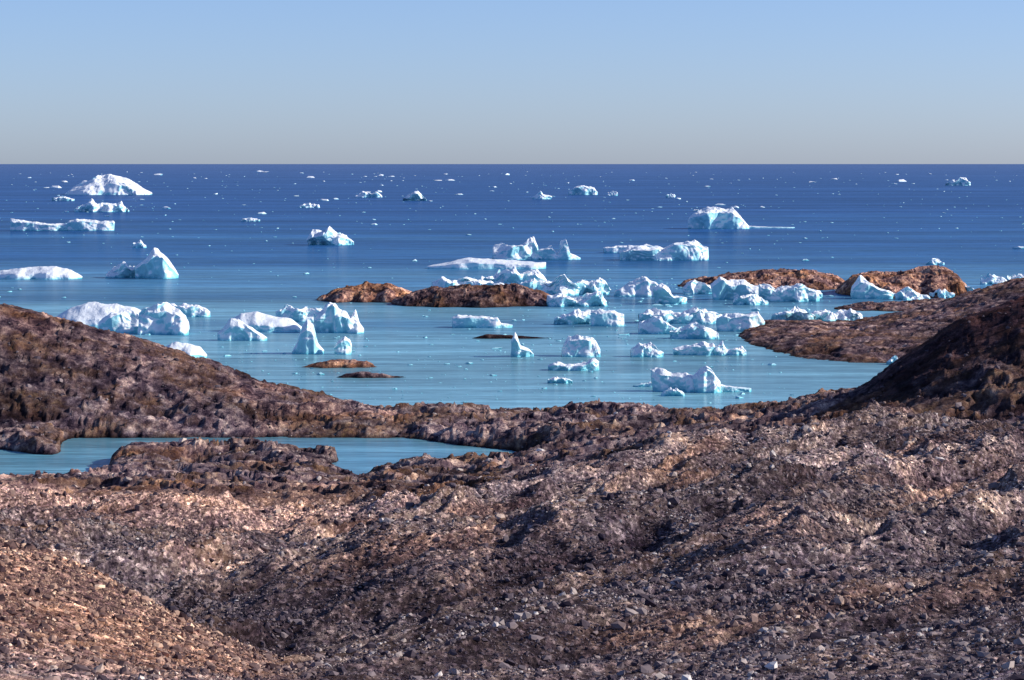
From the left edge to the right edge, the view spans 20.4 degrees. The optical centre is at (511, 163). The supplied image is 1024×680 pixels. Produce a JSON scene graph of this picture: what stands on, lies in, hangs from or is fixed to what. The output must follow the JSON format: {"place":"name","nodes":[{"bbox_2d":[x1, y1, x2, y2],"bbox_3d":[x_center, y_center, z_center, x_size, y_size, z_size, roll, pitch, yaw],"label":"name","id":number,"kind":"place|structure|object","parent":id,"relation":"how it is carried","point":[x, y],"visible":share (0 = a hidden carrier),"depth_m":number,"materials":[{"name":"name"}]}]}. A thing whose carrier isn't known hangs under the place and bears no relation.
{"place":"outdoors","nodes":[
{"label":"outdoors","id":0,"kind":"place"},
{"bbox_2d":[0,296,1023,679],"bbox_3d":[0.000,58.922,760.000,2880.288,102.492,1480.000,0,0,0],"label":"coastal terrain","id":1,"kind":"structure","parent":0,"point":[82,408],"depth_m":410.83,"materials":[{"name":"stone"}]},
{"bbox_2d":[0,164,1023,474],"bbox_3d":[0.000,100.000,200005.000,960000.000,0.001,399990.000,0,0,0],"label":"sea water","id":2,"kind":"structure","parent":0,"point":[222,256],"depth_m":3226.89,"materials":[{"name":"blue liquid"}]},
{"bbox_2d":[10,218,66,230],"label":"iceberg","id":3,"kind":"object","parent":2,"relation":"on","point":[19,225],"visible":0.89,"depth_m":4221.08,"materials":[{"name":"white ice"}]},
{"bbox_2d":[0,266,82,278],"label":"iceberg","id":4,"kind":"object","parent":2,"relation":"on","point":[46,272],"visible":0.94,"depth_m":2457.00,"materials":[{"name":"white ice"}]},
{"bbox_2d":[52,196,74,200],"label":"iceberg","id":5,"kind":"object","parent":2,"relation":"on","point":[62,198],"visible":0.89,"depth_m":7577.21,"materials":[{"name":"white ice"}]},
{"bbox_2d":[65,219,114,230],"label":"iceberg","id":6,"kind":"object","parent":2,"relation":"on","point":[83,225],"visible":0.97,"depth_m":4221.48,"materials":[{"name":"white ice"}]},
{"bbox_2d":[56,302,140,326],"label":"iceberg","id":7,"kind":"object","parent":2,"relation":"on","point":[92,314],"visible":0.37,"depth_m":1746.04,"materials":[{"name":"white ice"}]},
{"bbox_2d":[74,198,128,211],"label":"iceberg","id":8,"kind":"object","parent":2,"relation":"on","point":[91,205],"visible":0.94,"depth_m":5853.91,"materials":[{"name":"white ice"}]},
{"bbox_2d":[65,174,151,194],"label":"iceberg","id":9,"kind":"object","parent":2,"relation":"on","point":[108,184],"visible":0.95,"depth_m":9025.59,"materials":[{"name":"white ice"}]},
{"bbox_2d":[98,310,138,332],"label":"iceberg","id":10,"kind":"object","parent":2,"relation":"on","point":[126,321],"visible":0.73,"depth_m":1675.91,"materials":[{"name":"white ice"}]},
{"bbox_2d":[105,261,134,277],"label":"iceberg","id":11,"kind":"object","parent":2,"relation":"on","point":[123,269],"visible":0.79,"depth_m":2486.38,"materials":[{"name":"white ice"}]},
{"bbox_2d":[132,240,146,247],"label":"iceberg","id":12,"kind":"object","parent":2,"relation":"on","point":[139,244],"visible":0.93,"depth_m":3368.83,"materials":[{"name":"white ice"}]},
{"bbox_2d":[134,248,178,278],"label":"iceberg","id":13,"kind":"object","parent":2,"relation":"on","point":[156,263],"visible":0.95,"depth_m":2468.59,"materials":[{"name":"white ice"}]},
{"bbox_2d":[137,302,189,334],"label":"iceberg","id":14,"kind":"object","parent":2,"relation":"on","point":[164,318],"visible":0.98,"depth_m":1662.08,"materials":[{"name":"white ice"}]},
{"bbox_2d":[166,342,206,357],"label":"iceberg","id":15,"kind":"object","parent":2,"relation":"on","point":[192,350],"visible":0.43,"depth_m":1460.99,"materials":[{"name":"white ice"}]},
{"bbox_2d":[171,303,209,316],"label":"iceberg","id":16,"kind":"object","parent":2,"relation":"on","point":[188,310],"visible":0.79,"depth_m":1852.04,"materials":[{"name":"white ice"}]},
{"bbox_2d":[217,318,266,340],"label":"iceberg","id":17,"kind":"object","parent":2,"relation":"on","point":[233,329],"visible":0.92,"depth_m":1604.25,"materials":[{"name":"white ice"}]},
{"bbox_2d":[241,218,259,220],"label":"iceberg","id":18,"kind":"object","parent":2,"relation":"on","point":[250,219],"visible":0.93,"depth_m":4903.74,"materials":[{"name":"white ice"}]},
{"bbox_2d":[233,311,301,331],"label":"iceberg","id":19,"kind":"object","parent":2,"relation":"on","point":[259,321],"visible":0.73,"depth_m":1688.84,"materials":[{"name":"white ice"}]},
{"bbox_2d":[276,304,322,321],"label":"iceberg","id":20,"kind":"object","parent":2,"relation":"on","point":[305,313],"visible":0.66,"depth_m":1794.23,"materials":[{"name":"white ice"}]},
{"bbox_2d":[292,319,323,353],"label":"iceberg","id":21,"kind":"object","parent":2,"relation":"on","point":[307,342],"visible":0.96,"depth_m":1491.31,"materials":[{"name":"white ice"}]},
{"bbox_2d":[298,203,319,207],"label":"iceberg","id":22,"kind":"object","parent":2,"relation":"on","point":[308,205],"visible":0.94,"depth_m":6413.18,"materials":[{"name":"white ice"}]},
{"bbox_2d":[314,302,340,332],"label":"iceberg","id":23,"kind":"object","parent":2,"relation":"on","point":[324,319],"visible":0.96,"depth_m":1677.25,"materials":[{"name":"white ice"}]},
{"bbox_2d":[306,226,353,244],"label":"iceberg","id":24,"kind":"object","parent":2,"relation":"on","point":[329,236],"visible":0.98,"depth_m":3474.11,"materials":[{"name":"white ice"}]},
{"bbox_2d":[303,359,375,367],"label":"rocky island","id":25,"kind":"structure","parent":2,"relation":"in","point":[344,363],"depth_m":1393.32,"materials":[{"name":"brown stone"}]},
{"bbox_2d":[334,336,351,354],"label":"iceberg","id":26,"kind":"object","parent":2,"relation":"on","point":[343,345],"visible":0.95,"depth_m":1489.00,"materials":[{"name":"white ice"}]},
{"bbox_2d":[335,309,363,333],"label":"iceberg","id":27,"kind":"object","parent":2,"relation":"on","point":[345,322],"visible":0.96,"depth_m":1674.51,"materials":[{"name":"white ice"}]},
{"bbox_2d":[316,281,411,302],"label":"rocky island","id":28,"kind":"structure","parent":2,"relation":"in","point":[365,291],"depth_m":2061.72,"materials":[{"name":"brown stone"}]},
{"bbox_2d":[355,191,381,197],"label":"iceberg","id":29,"kind":"object","parent":2,"relation":"on","point":[362,194],"visible":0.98,"depth_m":8335.38,"materials":[{"name":"white ice"}]},
{"bbox_2d":[337,371,402,377],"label":"rocky island","id":30,"kind":"structure","parent":2,"relation":"in","point":[362,374],"depth_m":1326.53,"materials":[{"name":"brown stone"}]},
{"bbox_2d":[403,191,426,200],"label":"iceberg","id":31,"kind":"object","parent":2,"relation":"on","point":[416,196],"visible":0.95,"depth_m":7584.12,"materials":[{"name":"white ice"}]},
{"bbox_2d":[432,276,503,287],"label":"iceberg","id":32,"kind":"object","parent":2,"relation":"on","point":[443,282],"visible":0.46,"depth_m":2213.55,"materials":[{"name":"white ice"}]},
{"bbox_2d":[392,283,548,307],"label":"rocky island","id":33,"kind":"structure","parent":2,"relation":"in","point":[490,296],"depth_m":1995.74,"materials":[{"name":"brown stone"}]},
{"bbox_2d":[452,315,512,327],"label":"iceberg","id":34,"kind":"object","parent":2,"relation":"on","point":[464,321],"visible":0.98,"depth_m":1728.10,"materials":[{"name":"white ice"}]},
{"bbox_2d":[427,257,545,268],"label":"iceberg","id":35,"kind":"object","parent":2,"relation":"on","point":[472,263],"visible":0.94,"depth_m":2693.04,"materials":[{"name":"white ice"}]},
{"bbox_2d":[473,334,541,338],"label":"rocky island","id":36,"kind":"structure","parent":2,"relation":"in","point":[492,336],"depth_m":1622.73,"materials":[{"name":"brown stone"}]},
{"bbox_2d":[0,170,1023,404],"bbox_3d":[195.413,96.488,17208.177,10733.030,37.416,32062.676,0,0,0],"label":"brash ice","id":37,"kind":"structure","parent":2,"relation":"on","point":[667,305],"depth_m":2920.39,"materials":[{"name":"white ice"}]},
{"bbox_2d":[481,266,546,283],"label":"iceberg","id":38,"kind":"object","parent":2,"relation":"on","point":[510,276],"visible":0.57,"depth_m":2285.49,"materials":[{"name":"white ice"}]},
{"bbox_2d":[492,236,542,259],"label":"iceberg","id":39,"kind":"object","parent":2,"relation":"on","point":[527,249],"visible":0.96,"depth_m":2952.64,"materials":[{"name":"white ice"}]},
{"bbox_2d":[511,333,533,356],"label":"iceberg","id":40,"kind":"object","parent":2,"relation":"on","point":[518,349],"visible":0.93,"depth_m":1470.15,"materials":[{"name":"white ice"}]},
{"bbox_2d":[532,191,551,198],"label":"iceberg","id":41,"kind":"object","parent":2,"relation":"on","point":[539,195],"visible":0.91,"depth_m":7938.04,"materials":[{"name":"white ice"}]},
{"bbox_2d":[519,274,579,295],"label":"iceberg","id":42,"kind":"object","parent":2,"relation":"on","point":[563,284],"visible":0.68,"depth_m":2156.84,"materials":[{"name":"white ice"}]},
{"bbox_2d":[536,239,580,259],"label":"iceberg","id":43,"kind":"object","parent":2,"relation":"on","point":[550,253],"visible":0.99,"depth_m":2951.51,"materials":[{"name":"white ice"}]},
{"bbox_2d":[547,377,572,383],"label":"iceberg","id":44,"kind":"object","parent":2,"relation":"on","point":[558,380],"visible":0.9,"depth_m":1292.83,"materials":[{"name":"white ice"}]},
{"bbox_2d":[554,309,590,324],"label":"iceberg","id":45,"kind":"object","parent":2,"relation":"on","point":[577,317],"visible":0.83,"depth_m":1764.19,"materials":[{"name":"white ice"}]},
{"bbox_2d":[548,358,598,370],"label":"iceberg","id":46,"kind":"object","parent":2,"relation":"on","point":[592,364],"visible":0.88,"depth_m":1372.71,"materials":[{"name":"white ice"}]},
{"bbox_2d":[546,292,607,306],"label":"iceberg","id":47,"kind":"object","parent":2,"relation":"on","point":[584,300],"visible":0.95,"depth_m":1986.00,"materials":[{"name":"white ice"}]},
{"bbox_2d":[562,335,599,356],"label":"iceberg","id":48,"kind":"object","parent":2,"relation":"on","point":[579,346],"visible":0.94,"depth_m":1470.58,"materials":[{"name":"white ice"}]},
{"bbox_2d":[568,185,597,194],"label":"iceberg","id":49,"kind":"object","parent":2,"relation":"on","point":[582,190],"visible":0.94,"depth_m":9011.39,"materials":[{"name":"white ice"}]},
{"bbox_2d":[574,278,610,294],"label":"iceberg","id":50,"kind":"object","parent":2,"relation":"on","point":[600,285],"visible":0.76,"depth_m":2165.53,"materials":[{"name":"white ice"}]},
{"bbox_2d":[591,309,623,326],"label":"iceberg","id":51,"kind":"object","parent":2,"relation":"on","point":[609,318],"visible":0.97,"depth_m":1745.17,"materials":[{"name":"white ice"}]},
{"bbox_2d":[607,191,617,195],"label":"iceberg","id":52,"kind":"object","parent":2,"relation":"on","point":[613,193],"visible":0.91,"depth_m":8773.85,"materials":[{"name":"white ice"}]},
{"bbox_2d":[603,244,647,252],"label":"iceberg","id":53,"kind":"object","parent":2,"relation":"on","point":[615,249],"visible":0.41,"depth_m":3178.07,"materials":[{"name":"white ice"}]},
{"bbox_2d":[614,276,657,296],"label":"iceberg","id":54,"kind":"object","parent":2,"relation":"on","point":[642,286],"visible":0.87,"depth_m":2140.33,"materials":[{"name":"white ice"}]},
{"bbox_2d":[633,382,651,386],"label":"iceberg","id":55,"kind":"object","parent":2,"relation":"on","point":[647,384],"visible":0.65,"depth_m":1272.53,"materials":[{"name":"white ice"}]},
{"bbox_2d":[630,342,663,356],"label":"iceberg","id":56,"kind":"object","parent":2,"relation":"on","point":[649,349],"visible":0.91,"depth_m":1467.77,"materials":[{"name":"white ice"}]},
{"bbox_2d":[638,316,676,333],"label":"iceberg","id":57,"kind":"object","parent":2,"relation":"on","point":[656,325],"visible":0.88,"depth_m":1667.43,"materials":[{"name":"white ice"}]},
{"bbox_2d":[619,240,708,260],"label":"iceberg","id":58,"kind":"object","parent":2,"relation":"on","point":[693,250],"visible":0.97,"depth_m":2928.97,"materials":[{"name":"white ice"}]},
{"bbox_2d":[653,283,686,303],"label":"iceberg","id":59,"kind":"object","parent":2,"relation":"on","point":[662,294],"visible":0.94,"depth_m":2020.28,"materials":[{"name":"white ice"}]},
{"bbox_2d":[650,367,694,391],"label":"iceberg","id":60,"kind":"object","parent":2,"relation":"on","point":[662,379],"visible":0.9,"depth_m":1246.06,"materials":[{"name":"white ice"}]},
{"bbox_2d":[661,387,684,395],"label":"iceberg","id":61,"kind":"object","parent":2,"relation":"on","point":[670,391],"visible":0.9,"depth_m":1221.70,"materials":[{"name":"white ice"}]},
{"bbox_2d":[638,307,721,323],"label":"iceberg","id":62,"kind":"object","parent":2,"relation":"on","point":[699,315],"visible":0.81,"depth_m":1776.52,"materials":[{"name":"white ice"}]},
{"bbox_2d":[670,322,718,338],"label":"iceberg","id":63,"kind":"object","parent":2,"relation":"on","point":[694,330],"visible":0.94,"depth_m":1621.39,"materials":[{"name":"white ice"}]},
{"bbox_2d":[673,341,715,354],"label":"iceberg","id":64,"kind":"object","parent":2,"relation":"on","point":[703,348],"visible":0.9,"depth_m":1482.48,"materials":[{"name":"white ice"}]},
{"bbox_2d":[682,280,711,293],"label":"iceberg","id":65,"kind":"object","parent":2,"relation":"on","point":[693,287],"visible":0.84,"depth_m":2179.59,"materials":[{"name":"white ice"}]},
{"bbox_2d":[692,366,721,392],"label":"iceberg","id":66,"kind":"object","parent":2,"relation":"on","point":[706,379],"visible":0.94,"depth_m":1240.68,"materials":[{"name":"white ice"}]},
{"bbox_2d":[688,207,748,228],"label":"iceberg","id":67,"kind":"object","parent":2,"relation":"on","point":[715,218],"visible":0.98,"depth_m":4336.80,"materials":[{"name":"white ice"}]},
{"bbox_2d":[714,341,745,355],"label":"iceberg","id":68,"kind":"object","parent":2,"relation":"on","point":[720,349],"visible":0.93,"depth_m":1482.07,"materials":[{"name":"white ice"}]},
{"bbox_2d":[710,277,761,299],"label":"iceberg","id":69,"kind":"object","parent":2,"relation":"on","point":[724,289],"visible":0.66,"depth_m":2086.51,"materials":[{"name":"white ice"}]},
{"bbox_2d":[721,384,750,391],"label":"iceberg","id":70,"kind":"object","parent":2,"relation":"on","point":[724,388],"visible":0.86,"depth_m":1244.32,"materials":[{"name":"white ice"}]},
{"bbox_2d":[716,311,764,331],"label":"iceberg","id":71,"kind":"object","parent":2,"relation":"on","point":[735,322],"visible":0.81,"depth_m":1693.01,"materials":[{"name":"white ice"}]},
{"bbox_2d":[733,294,768,304],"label":"iceberg","id":72,"kind":"object","parent":2,"relation":"on","point":[751,299],"visible":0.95,"depth_m":2009.35,"materials":[{"name":"white ice"}]},
{"bbox_2d":[678,268,844,289],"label":"rocky island","id":73,"kind":"structure","parent":2,"relation":"in","point":[810,279],"depth_m":2274.98,"materials":[{"name":"brown stone"}]},
{"bbox_2d":[749,226,794,227],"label":"iceberg","id":74,"kind":"object","parent":2,"relation":"on","point":[768,227],"visible":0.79,"depth_m":4387.36,"materials":[{"name":"white ice"}]},
{"bbox_2d":[758,283,819,301],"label":"iceberg","id":75,"kind":"object","parent":2,"relation":"on","point":[798,292],"visible":0.94,"depth_m":2058.99,"materials":[{"name":"white ice"}]},
{"bbox_2d":[771,306,815,319],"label":"iceberg","id":76,"kind":"object","parent":2,"relation":"on","point":[795,313],"visible":0.68,"depth_m":1792.92,"materials":[{"name":"white ice"}]},
{"bbox_2d":[815,290,822,297],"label":"iceberg","id":77,"kind":"object","parent":2,"relation":"on","point":[819,293],"visible":0.13,"depth_m":2112.18,"materials":[{"name":"white ice"}]},
{"bbox_2d":[812,308,862,321],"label":"iceberg","id":78,"kind":"object","parent":2,"relation":"on","point":[840,314],"visible":0.81,"depth_m":1803.46,"materials":[{"name":"white ice"}]},
{"bbox_2d":[850,275,893,298],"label":"iceberg","id":79,"kind":"object","parent":2,"relation":"on","point":[862,287],"visible":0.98,"depth_m":2099.25,"materials":[{"name":"white ice"}]},
{"bbox_2d":[834,297,943,311],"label":"rocky island","id":80,"kind":"structure","parent":2,"relation":"in","point":[894,306],"depth_m":1939.93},
{"bbox_2d":[886,355,897,363],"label":"iceberg","id":81,"kind":"object","parent":2,"relation":"on","point":[892,359],"visible":0.32,"depth_m":1412.92,"materials":[{"name":"white ice"}]},
{"bbox_2d":[835,265,966,298],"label":"rocky island","id":82,"kind":"structure","parent":2,"relation":"in","point":[924,280],"depth_m":2149.40,"materials":[{"name":"brown stone"}]},
{"bbox_2d":[894,287,929,299],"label":"iceberg","id":83,"kind":"object","parent":2,"relation":"on","point":[906,293],"visible":0.78,"depth_m":2085.20,"materials":[{"name":"white ice"}]},
{"bbox_2d":[926,258,944,264],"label":"iceberg","id":84,"kind":"object","parent":2,"relation":"on","point":[935,261],"visible":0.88,"depth_m":2801.70,"materials":[{"name":"white ice"}]},
{"bbox_2d":[929,289,954,297],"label":"iceberg","id":85,"kind":"object","parent":2,"relation":"on","point":[942,293],"visible":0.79,"depth_m":2111.53,"materials":[{"name":"white ice"}]},
{"bbox_2d":[945,177,970,185],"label":"iceberg","id":86,"kind":"object","parent":2,"relation":"on","point":[961,181],"visible":1,"depth_m":12822.92,"materials":[{"name":"white ice"}]},
{"bbox_2d":[965,285,973,291],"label":"iceberg","id":87,"kind":"object","parent":2,"relation":"on","point":[968,288],"visible":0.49,"depth_m":2136.40,"materials":[{"name":"white ice"}]},
{"bbox_2d":[980,273,1006,284],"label":"iceberg","id":88,"kind":"object","parent":2,"relation":"on","point":[988,278],"visible":0.81,"depth_m":2349.38,"materials":[{"name":"white ice"}]},
{"bbox_2d":[1006,274,1023,280],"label":"iceberg","id":89,"kind":"object","parent":2,"relation":"on","point":[1014,276],"visible":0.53,"depth_m":2385.85,"materials":[{"name":"white ice"}]},
{"bbox_2d":[0,0,1023,163],"label":"sky","id":90,"kind":"structure","parent":0,"point":[82,81],"materials":[{"name":"blue"}]},
{"bbox_2d":[738,277,1023,362],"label":"rocky peninsula","id":91,"kind":"object","parent":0,"point":[884,338],"visible":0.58,"depth_m":1583.80}
]}

